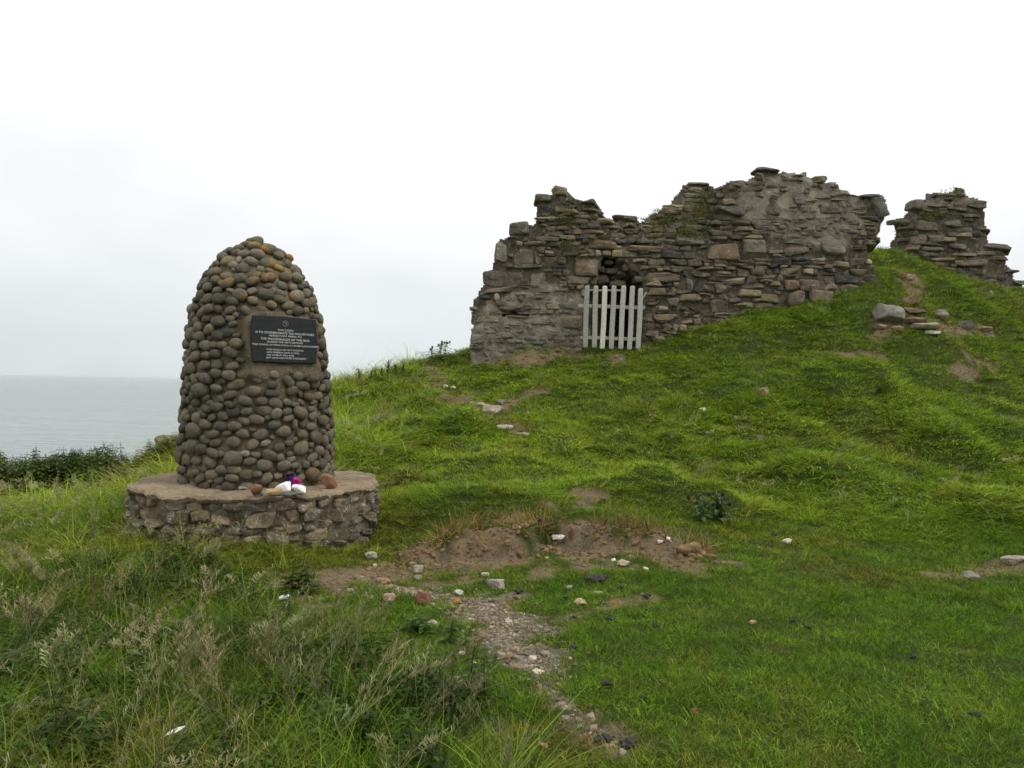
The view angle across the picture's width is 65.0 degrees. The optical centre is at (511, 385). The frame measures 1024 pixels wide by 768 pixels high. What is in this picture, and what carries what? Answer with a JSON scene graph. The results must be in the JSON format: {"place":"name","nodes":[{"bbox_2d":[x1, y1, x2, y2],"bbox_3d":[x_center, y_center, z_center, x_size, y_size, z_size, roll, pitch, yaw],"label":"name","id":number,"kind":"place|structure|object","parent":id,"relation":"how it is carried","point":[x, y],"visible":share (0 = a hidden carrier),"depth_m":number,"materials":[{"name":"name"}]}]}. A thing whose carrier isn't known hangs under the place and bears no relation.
{"place":"outdoors","nodes":[
{"label":"outdoors","id":0,"kind":"place"},
{"bbox_2d":[0,375,182,464],"bbox_3d":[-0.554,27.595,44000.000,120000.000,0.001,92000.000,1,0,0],"label":"sea","id":1,"kind":"structure","parent":0,"point":[48,414],"depth_m":605.94,"materials":[{"name":"grey liquid"}]},
{"bbox_2d":[0,244,1023,767],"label":"ground","id":2,"kind":"structure","parent":0,"point":[918,353],"depth_m":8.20,"materials":[{"name":"green plant"}]},
{"bbox_2d":[0,432,176,495],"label":"nettles","id":3,"kind":"object","parent":2,"relation":"on","point":[56,464],"visible":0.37,"depth_m":10.96,"materials":[{"name":"green plant"}]},
{"bbox_2d":[154,435,177,445],"bbox_3d":[-5.141,0.965,12.312,0.676,0.418,0.416,1,0,0],"label":"outcrop","id":4,"kind":"object","parent":2,"relation":"on","point":[159,438],"visible":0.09,"depth_m":12.25,"materials":[{"name":"grey stone"}]},
{"bbox_2d":[160,726,184,737],"bbox_3d":[-1.446,1.481,3.438,0.107,0.044,0.027,1,0,-17],"label":"feather","id":5,"kind":"object","parent":2,"relation":"on","point":[180,727],"visible":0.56,"depth_m":3.44,"materials":[{"name":"white"}]},
{"bbox_2d":[124,236,379,549],"bbox_3d":[-2.576,0.193,8.193,2.466,3.412,2.470,1,0,0],"label":"memorial cairn","id":6,"kind":"object","parent":2,"relation":"on","point":[255,395],"visible":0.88,"depth_m":7.58,"materials":[{"name":"stone"}]},
{"bbox_2d":[238,486,247,489],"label":"stone","id":7,"kind":"object","parent":6,"relation":"on","point":[242,488],"visible":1,"depth_m":7.33,"materials":[{"name":"grey stone"}]},
{"bbox_2d":[249,484,262,494],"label":"stone","id":8,"kind":"object","parent":6,"relation":"on","point":[256,489],"visible":1,"depth_m":7.04,"materials":[{"name":"brown stone"}]},
{"bbox_2d":[265,488,282,495],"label":"stone","id":9,"kind":"object","parent":6,"relation":"on","point":[274,491],"visible":1,"depth_m":7.02,"materials":[{"name":"beige stone"}]},
{"bbox_2d":[275,481,290,490],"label":"quartz stone","id":10,"kind":"object","parent":6,"relation":"on","point":[285,486],"visible":0.59,"depth_m":7.24,"materials":[{"name":"white stone"}]},
{"bbox_2d":[281,492,297,496],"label":"stone","id":11,"kind":"object","parent":6,"relation":"on","point":[293,494],"visible":1,"depth_m":7.00,"materials":[{"name":"stone"}]},
{"bbox_2d":[286,473,294,486],"bbox_3d":[-2.092,0.892,7.588,0.108,0.146,0.093,1,0,-29],"label":"flower","id":12,"kind":"object","parent":6,"relation":"on","point":[290,478],"visible":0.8,"depth_m":7.58,"materials":[{"name":"purple plant"}]},
{"bbox_2d":[293,477,300,484],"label":"flower","id":13,"kind":"object","parent":6,"relation":"on","point":[296,480],"visible":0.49,"depth_m":7.44,"materials":[{"name":"pink plant"}]},
{"bbox_2d":[292,484,305,492],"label":"stone","id":14,"kind":"object","parent":6,"relation":"on","point":[299,488],"visible":0.96,"depth_m":7.22,"materials":[{"name":"white stone"}]},
{"bbox_2d":[319,473,337,488],"bbox_3d":[-1.737,0.912,7.593,0.162,0.156,0.137,1,0,0],"label":"stone","id":15,"kind":"object","parent":6,"relation":"on","point":[327,480],"visible":1,"depth_m":7.55,"materials":[{"name":"brown stone"}]},
{"bbox_2d":[367,369,373,380],"bbox_3d":[-2.788,-0.158,15.682,0.223,0.320,0.228,1,0,41],"label":"dock plant","id":16,"kind":"object","parent":2,"relation":"on","point":[371,376],"visible":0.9,"depth_m":15.66,"materials":[{"name":"green plant"}]},
{"bbox_2d":[365,551,377,557],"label":"stone","id":17,"kind":"object","parent":2,"relation":"on","point":[371,554],"visible":0.98,"depth_m":7.35,"materials":[{"name":"grey stone"}]},
{"bbox_2d":[375,577,390,584],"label":"stone","id":18,"kind":"object","parent":2,"relation":"on","point":[386,581],"visible":0.81,"depth_m":6.42,"materials":[{"name":"brown stone"}]},
{"bbox_2d":[382,360,391,378],"bbox_3d":[-2.451,-0.295,15.861,0.219,0.412,0.227,1,0,39],"label":"dock plant","id":19,"kind":"object","parent":2,"relation":"on","point":[388,370],"visible":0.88,"depth_m":15.85,"materials":[{"name":"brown plant"}]},
{"bbox_2d":[383,593,394,602],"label":"stone","id":20,"kind":"object","parent":2,"relation":"on","point":[388,596],"visible":0.84,"depth_m":5.80,"materials":[{"name":"beige stone"}]},
{"bbox_2d":[398,364,405,375],"bbox_3d":[-2.180,-0.288,16.021,0.218,0.283,0.227,1,0,39],"label":"dock plant","id":21,"kind":"object","parent":2,"relation":"on","point":[402,370],"visible":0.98,"depth_m":15.99,"materials":[{"name":"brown plant"}]},
{"bbox_2d":[412,564,423,573],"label":"stone","id":22,"kind":"object","parent":2,"relation":"on","point":[415,569],"visible":0.97,"depth_m":6.96,"materials":[{"name":"beige stone"}]},
{"bbox_2d":[414,591,431,604],"bbox_3d":[-0.648,1.559,5.890,0.141,0.114,0.102,1,0,-26],"label":"stone","id":23,"kind":"object","parent":2,"relation":"on","point":[423,596],"visible":0.91,"depth_m":5.85,"materials":[{"name":"brown stone"}]},
{"bbox_2d":[424,346,437,362],"bbox_3d":[-1.769,-0.677,17.769,0.362,0.400,0.383,1,0,-38],"label":"thistle","id":24,"kind":"object","parent":2,"relation":"on","point":[431,350],"visible":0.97,"depth_m":17.75,"materials":[{"name":"green plant"}]},
{"bbox_2d":[428,620,438,625],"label":"stone","id":25,"kind":"object","parent":2,"relation":"on","point":[431,622],"visible":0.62,"depth_m":5.32,"materials":[{"name":"grey stone"}]},
{"bbox_2d":[432,341,446,357],"bbox_3d":[-1.612,-0.799,17.977,0.370,0.414,0.392,1,0,-38],"label":"thistle","id":26,"kind":"object","parent":2,"relation":"on","point":[441,344],"visible":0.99,"depth_m":17.94,"materials":[{"name":"green plant"}]},
{"bbox_2d":[437,340,451,353],"bbox_3d":[-1.533,-0.840,18.401,0.390,0.386,0.413,1,0,-38],"label":"thistle","id":27,"kind":"object","parent":2,"relation":"on","point":[445,346],"visible":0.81,"depth_m":18.37,"materials":[{"name":"green plant"}]},
{"bbox_2d":[452,598,460,602],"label":"stone","id":28,"kind":"object","parent":2,"relation":"on","point":[455,600],"visible":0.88,"depth_m":5.94,"materials":[{"name":"orange stone"}]},
{"bbox_2d":[454,589,463,594],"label":"stone","id":29,"kind":"object","parent":2,"relation":"on","point":[457,591],"visible":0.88,"depth_m":6.31,"materials":[{"name":"white stone"}]},
{"bbox_2d":[482,404,503,414],"bbox_3d":[-0.340,0.420,13.777,0.367,0.187,0.348,1,0,19],"label":"stone","id":30,"kind":"object","parent":2,"relation":"on","point":[497,409],"visible":0.81,"depth_m":13.71,"materials":[{"name":"grey stone"}]},
{"bbox_2d":[486,578,504,589],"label":"stone","id":31,"kind":"object","parent":2,"relation":"on","point":[499,583],"visible":0.89,"depth_m":6.45,"materials":[{"name":"grey stone"}]},
{"bbox_2d":[496,399,505,404],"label":"stone","id":32,"kind":"object","parent":2,"relation":"on","point":[501,402],"visible":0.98,"depth_m":14.33,"materials":[{"name":"beige stone"}]},
{"bbox_2d":[497,425,513,428],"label":"stone","id":33,"kind":"object","parent":2,"relation":"on","point":[510,426],"visible":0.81,"depth_m":12.73,"materials":[{"name":"grey stone"}]},
{"bbox_2d":[514,589,523,593],"bbox_3d":[0.053,1.597,6.242,0.052,0.038,0.073,1,0,42],"label":"sheep dropping","id":34,"kind":"object","parent":2,"relation":"on","point":[518,591],"visible":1,"depth_m":6.22,"materials":[{"name":"grey stone"}]},
{"bbox_2d":[516,432,529,435],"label":"stone","id":35,"kind":"object","parent":2,"relation":"on","point":[523,434],"visible":0.81,"depth_m":12.51,"materials":[{"name":"grey stone"}]},
{"bbox_2d":[532,668,544,674],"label":"stone","id":36,"kind":"object","parent":2,"relation":"on","point":[534,670],"visible":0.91,"depth_m":4.38,"materials":[{"name":"beige stone"}]},
{"bbox_2d":[539,742,547,749],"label":"stone","id":37,"kind":"object","parent":2,"relation":"on","point":[541,744],"visible":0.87,"depth_m":3.51,"materials":[{"name":"brown stone"}]},
{"bbox_2d":[552,535,564,539],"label":"stone","id":38,"kind":"object","parent":2,"relation":"on","point":[559,537],"visible":0.98,"depth_m":7.81,"materials":[{"name":"white stone"}]},
{"bbox_2d":[568,526,574,538],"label":"stone","id":39,"kind":"object","parent":2,"relation":"on","point":[571,531],"visible":1,"depth_m":7.79,"materials":[{"name":"brown stone"}]},
{"bbox_2d":[573,598,586,604],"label":"stone","id":40,"kind":"object","parent":2,"relation":"on","point":[577,600],"visible":0.87,"depth_m":5.87,"materials":[{"name":"beige stone"}]},
{"bbox_2d":[584,574,607,582],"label":"stone","id":41,"kind":"object","parent":2,"relation":"on","point":[596,578],"visible":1,"depth_m":6.62,"materials":[{"name":"grey stone"}]},
{"bbox_2d":[594,733,612,744],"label":"stone","id":42,"kind":"object","parent":2,"relation":"on","point":[607,738],"visible":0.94,"depth_m":3.57,"materials":[{"name":"grey stone"}]},
{"bbox_2d":[600,680,612,685],"bbox_3d":[0.490,1.552,4.192,0.066,0.027,0.045,1,0,22],"label":"sheep dropping","id":43,"kind":"object","parent":2,"relation":"on","point":[606,683],"visible":0.99,"depth_m":4.18,"materials":[{"name":"grey stone"}]},
{"bbox_2d":[616,559,629,565],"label":"stone","id":44,"kind":"object","parent":2,"relation":"on","point":[621,562],"visible":0.97,"depth_m":7.22,"materials":[{"name":"beige stone"}]},
{"bbox_2d":[619,736,636,748],"bbox_3d":[0.510,1.563,3.522,0.081,0.038,0.088,1,0,0],"label":"stone","id":45,"kind":"object","parent":2,"relation":"on","point":[625,741],"visible":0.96,"depth_m":3.50,"materials":[{"name":"grey stone"}]},
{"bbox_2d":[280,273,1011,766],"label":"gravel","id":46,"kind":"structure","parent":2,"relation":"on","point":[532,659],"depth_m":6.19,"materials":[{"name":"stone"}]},
{"bbox_2d":[642,593,650,598],"bbox_3d":[1.029,1.609,6.150,0.060,0.035,0.066,1,0,31],"label":"sheep dropping","id":47,"kind":"object","parent":2,"relation":"on","point":[646,595],"visible":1,"depth_m":6.13,"materials":[{"name":"grey stone"}]},
{"bbox_2d":[652,335,665,343],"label":"stone","id":48,"kind":"object","parent":2,"relation":"on","point":[656,337],"visible":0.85,"depth_m":17.15,"materials":[{"name":"beige stone"}]},
{"bbox_2d":[469,167,889,364],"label":"ruined wall","id":49,"kind":"structure","parent":2,"relation":"on","point":[694,254],"depth_m":17.49,"materials":[{"name":"stone"}]},
{"bbox_2d":[578,286,646,349],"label":"picket gate","id":50,"kind":"structure","parent":49,"relation":"attached to","point":[613,307],"depth_m":16.81,"materials":[{"name":"white wood"}]},
{"bbox_2d":[675,542,700,553],"bbox_3d":[1.665,1.536,7.574,0.315,0.118,0.107,1,0,-23],"label":"stone","id":51,"kind":"object","parent":2,"relation":"on","point":[686,548],"visible":0.96,"depth_m":7.53,"materials":[{"name":"brown stone"}]},
{"bbox_2d":[690,708,698,714],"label":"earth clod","id":52,"kind":"object","parent":2,"relation":"on","point":[693,709],"visible":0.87,"depth_m":3.93,"materials":[{"name":"brown soil"}]},
{"bbox_2d":[686,492,735,523],"bbox_3d":[2.210,1.350,8.839,0.610,0.356,0.399,1,0,0],"label":"thistle","id":53,"kind":"object","parent":2,"relation":"on","point":[717,502],"visible":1,"depth_m":8.83,"materials":[{"name":"green plant"}]},
{"bbox_2d":[759,387,769,394],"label":"stone","id":54,"kind":"object","parent":2,"relation":"on","point":[764,390],"visible":0.88,"depth_m":13.59,"materials":[{"name":"beige stone"}]},
{"bbox_2d":[782,538,791,543],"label":"stone","id":55,"kind":"object","parent":2,"relation":"on","point":[788,540],"visible":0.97,"depth_m":8.21,"materials":[{"name":"white stone"}]},
{"bbox_2d":[874,324,887,328],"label":"stone","id":56,"kind":"object","parent":2,"relation":"on","point":[879,326],"visible":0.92,"depth_m":16.26,"materials":[{"name":"stone"}]},
{"bbox_2d":[872,303,904,322],"bbox_3d":[7.717,-1.464,16.430,0.459,0.418,0.612,1,0,-31],"label":"stone","id":57,"kind":"object","parent":2,"relation":"on","point":[892,313],"visible":0.96,"depth_m":16.29,"materials":[{"name":"grey stone"}]},
{"bbox_2d":[891,326,903,331],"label":"stone","id":58,"kind":"object","parent":2,"relation":"on","point":[898,327],"visible":0.89,"depth_m":16.03,"materials":[{"name":"stone"}]},
{"bbox_2d":[898,272,906,277],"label":"stone","id":59,"kind":"object","parent":2,"relation":"on","point":[904,275],"visible":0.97,"depth_m":18.87,"materials":[{"name":"stone"}]},
{"bbox_2d":[905,274,914,279],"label":"stone","id":60,"kind":"object","parent":2,"relation":"on","point":[910,276],"visible":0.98,"depth_m":18.88,"materials":[{"name":"grey stone"}]},
{"bbox_2d":[901,294,920,305],"bbox_3d":[8.535,-1.806,17.241,0.388,0.275,0.311,1,0,0],"label":"stone","id":61,"kind":"object","parent":2,"relation":"on","point":[915,299],"visible":0.88,"depth_m":17.11,"materials":[{"name":"brown stone"}]},
{"bbox_2d":[902,317,926,322],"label":"stone","id":62,"kind":"object","parent":2,"relation":"on","point":[916,320],"visible":0.94,"depth_m":16.18,"materials":[{"name":"stone"}]},
{"bbox_2d":[903,307,926,313],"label":"stone","id":63,"kind":"object","parent":2,"relation":"on","point":[914,310],"visible":0.8,"depth_m":16.47,"materials":[{"name":"brown stone"}]},
{"bbox_2d":[910,322,940,328],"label":"stone","id":64,"kind":"object","parent":2,"relation":"on","point":[934,325],"visible":0.86,"depth_m":15.99,"materials":[{"name":"grey stone"}]},
{"bbox_2d":[925,330,940,334],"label":"stone","id":65,"kind":"object","parent":2,"relation":"on","point":[936,332],"visible":0.88,"depth_m":15.92,"materials":[{"name":"white stone"}]},
{"bbox_2d":[933,309,948,319],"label":"stone","id":66,"kind":"object","parent":2,"relation":"on","point":[941,312],"visible":0.77,"depth_m":17.20,"materials":[{"name":"grey stone"}]},
{"bbox_2d":[886,186,1023,287],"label":"ruined wall stub","id":67,"kind":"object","parent":2,"relation":"on","point":[949,230],"visible":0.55,"depth_m":20.68,"materials":[{"name":"stone"}]},
{"bbox_2d":[958,320,973,328],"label":"stone","id":68,"kind":"object","parent":2,"relation":"on","point":[967,324],"visible":0.95,"depth_m":17.39,"materials":[{"name":"grey stone"}]},
{"bbox_2d":[960,571,979,579],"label":"stone","id":69,"kind":"object","parent":2,"relation":"on","point":[969,574],"visible":0.88,"depth_m":7.11,"materials":[{"name":"grey stone"}]},
{"bbox_2d":[966,711,981,716],"bbox_3d":[2.259,1.600,3.917,0.061,0.034,0.064,1,0,-24],"label":"sheep dropping","id":70,"kind":"object","parent":2,"relation":"on","point":[970,713],"visible":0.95,"depth_m":3.91,"materials":[{"name":"grey"}]},
{"bbox_2d":[976,326,992,331],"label":"stone","id":71,"kind":"object","parent":2,"relation":"on","point":[985,328],"visible":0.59,"depth_m":17.62,"materials":[{"name":"beige stone"}]},
{"bbox_2d":[983,332,993,338],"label":"stone","id":72,"kind":"object","parent":2,"relation":"on","point":[990,334],"visible":0.69,"depth_m":17.37,"materials":[{"name":"grey stone"}]},
{"bbox_2d":[1000,555,1023,564],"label":"stone","id":73,"kind":"object","parent":2,"relation":"on","point":[1009,559],"visible":1,"depth_m":7.66,"materials":[{"name":"grey stone"}]},
{"bbox_2d":[0,0,1023,378],"label":"sky","id":74,"kind":"structure","parent":0,"point":[388,148],"materials":[{"name":"white"}]}
]}

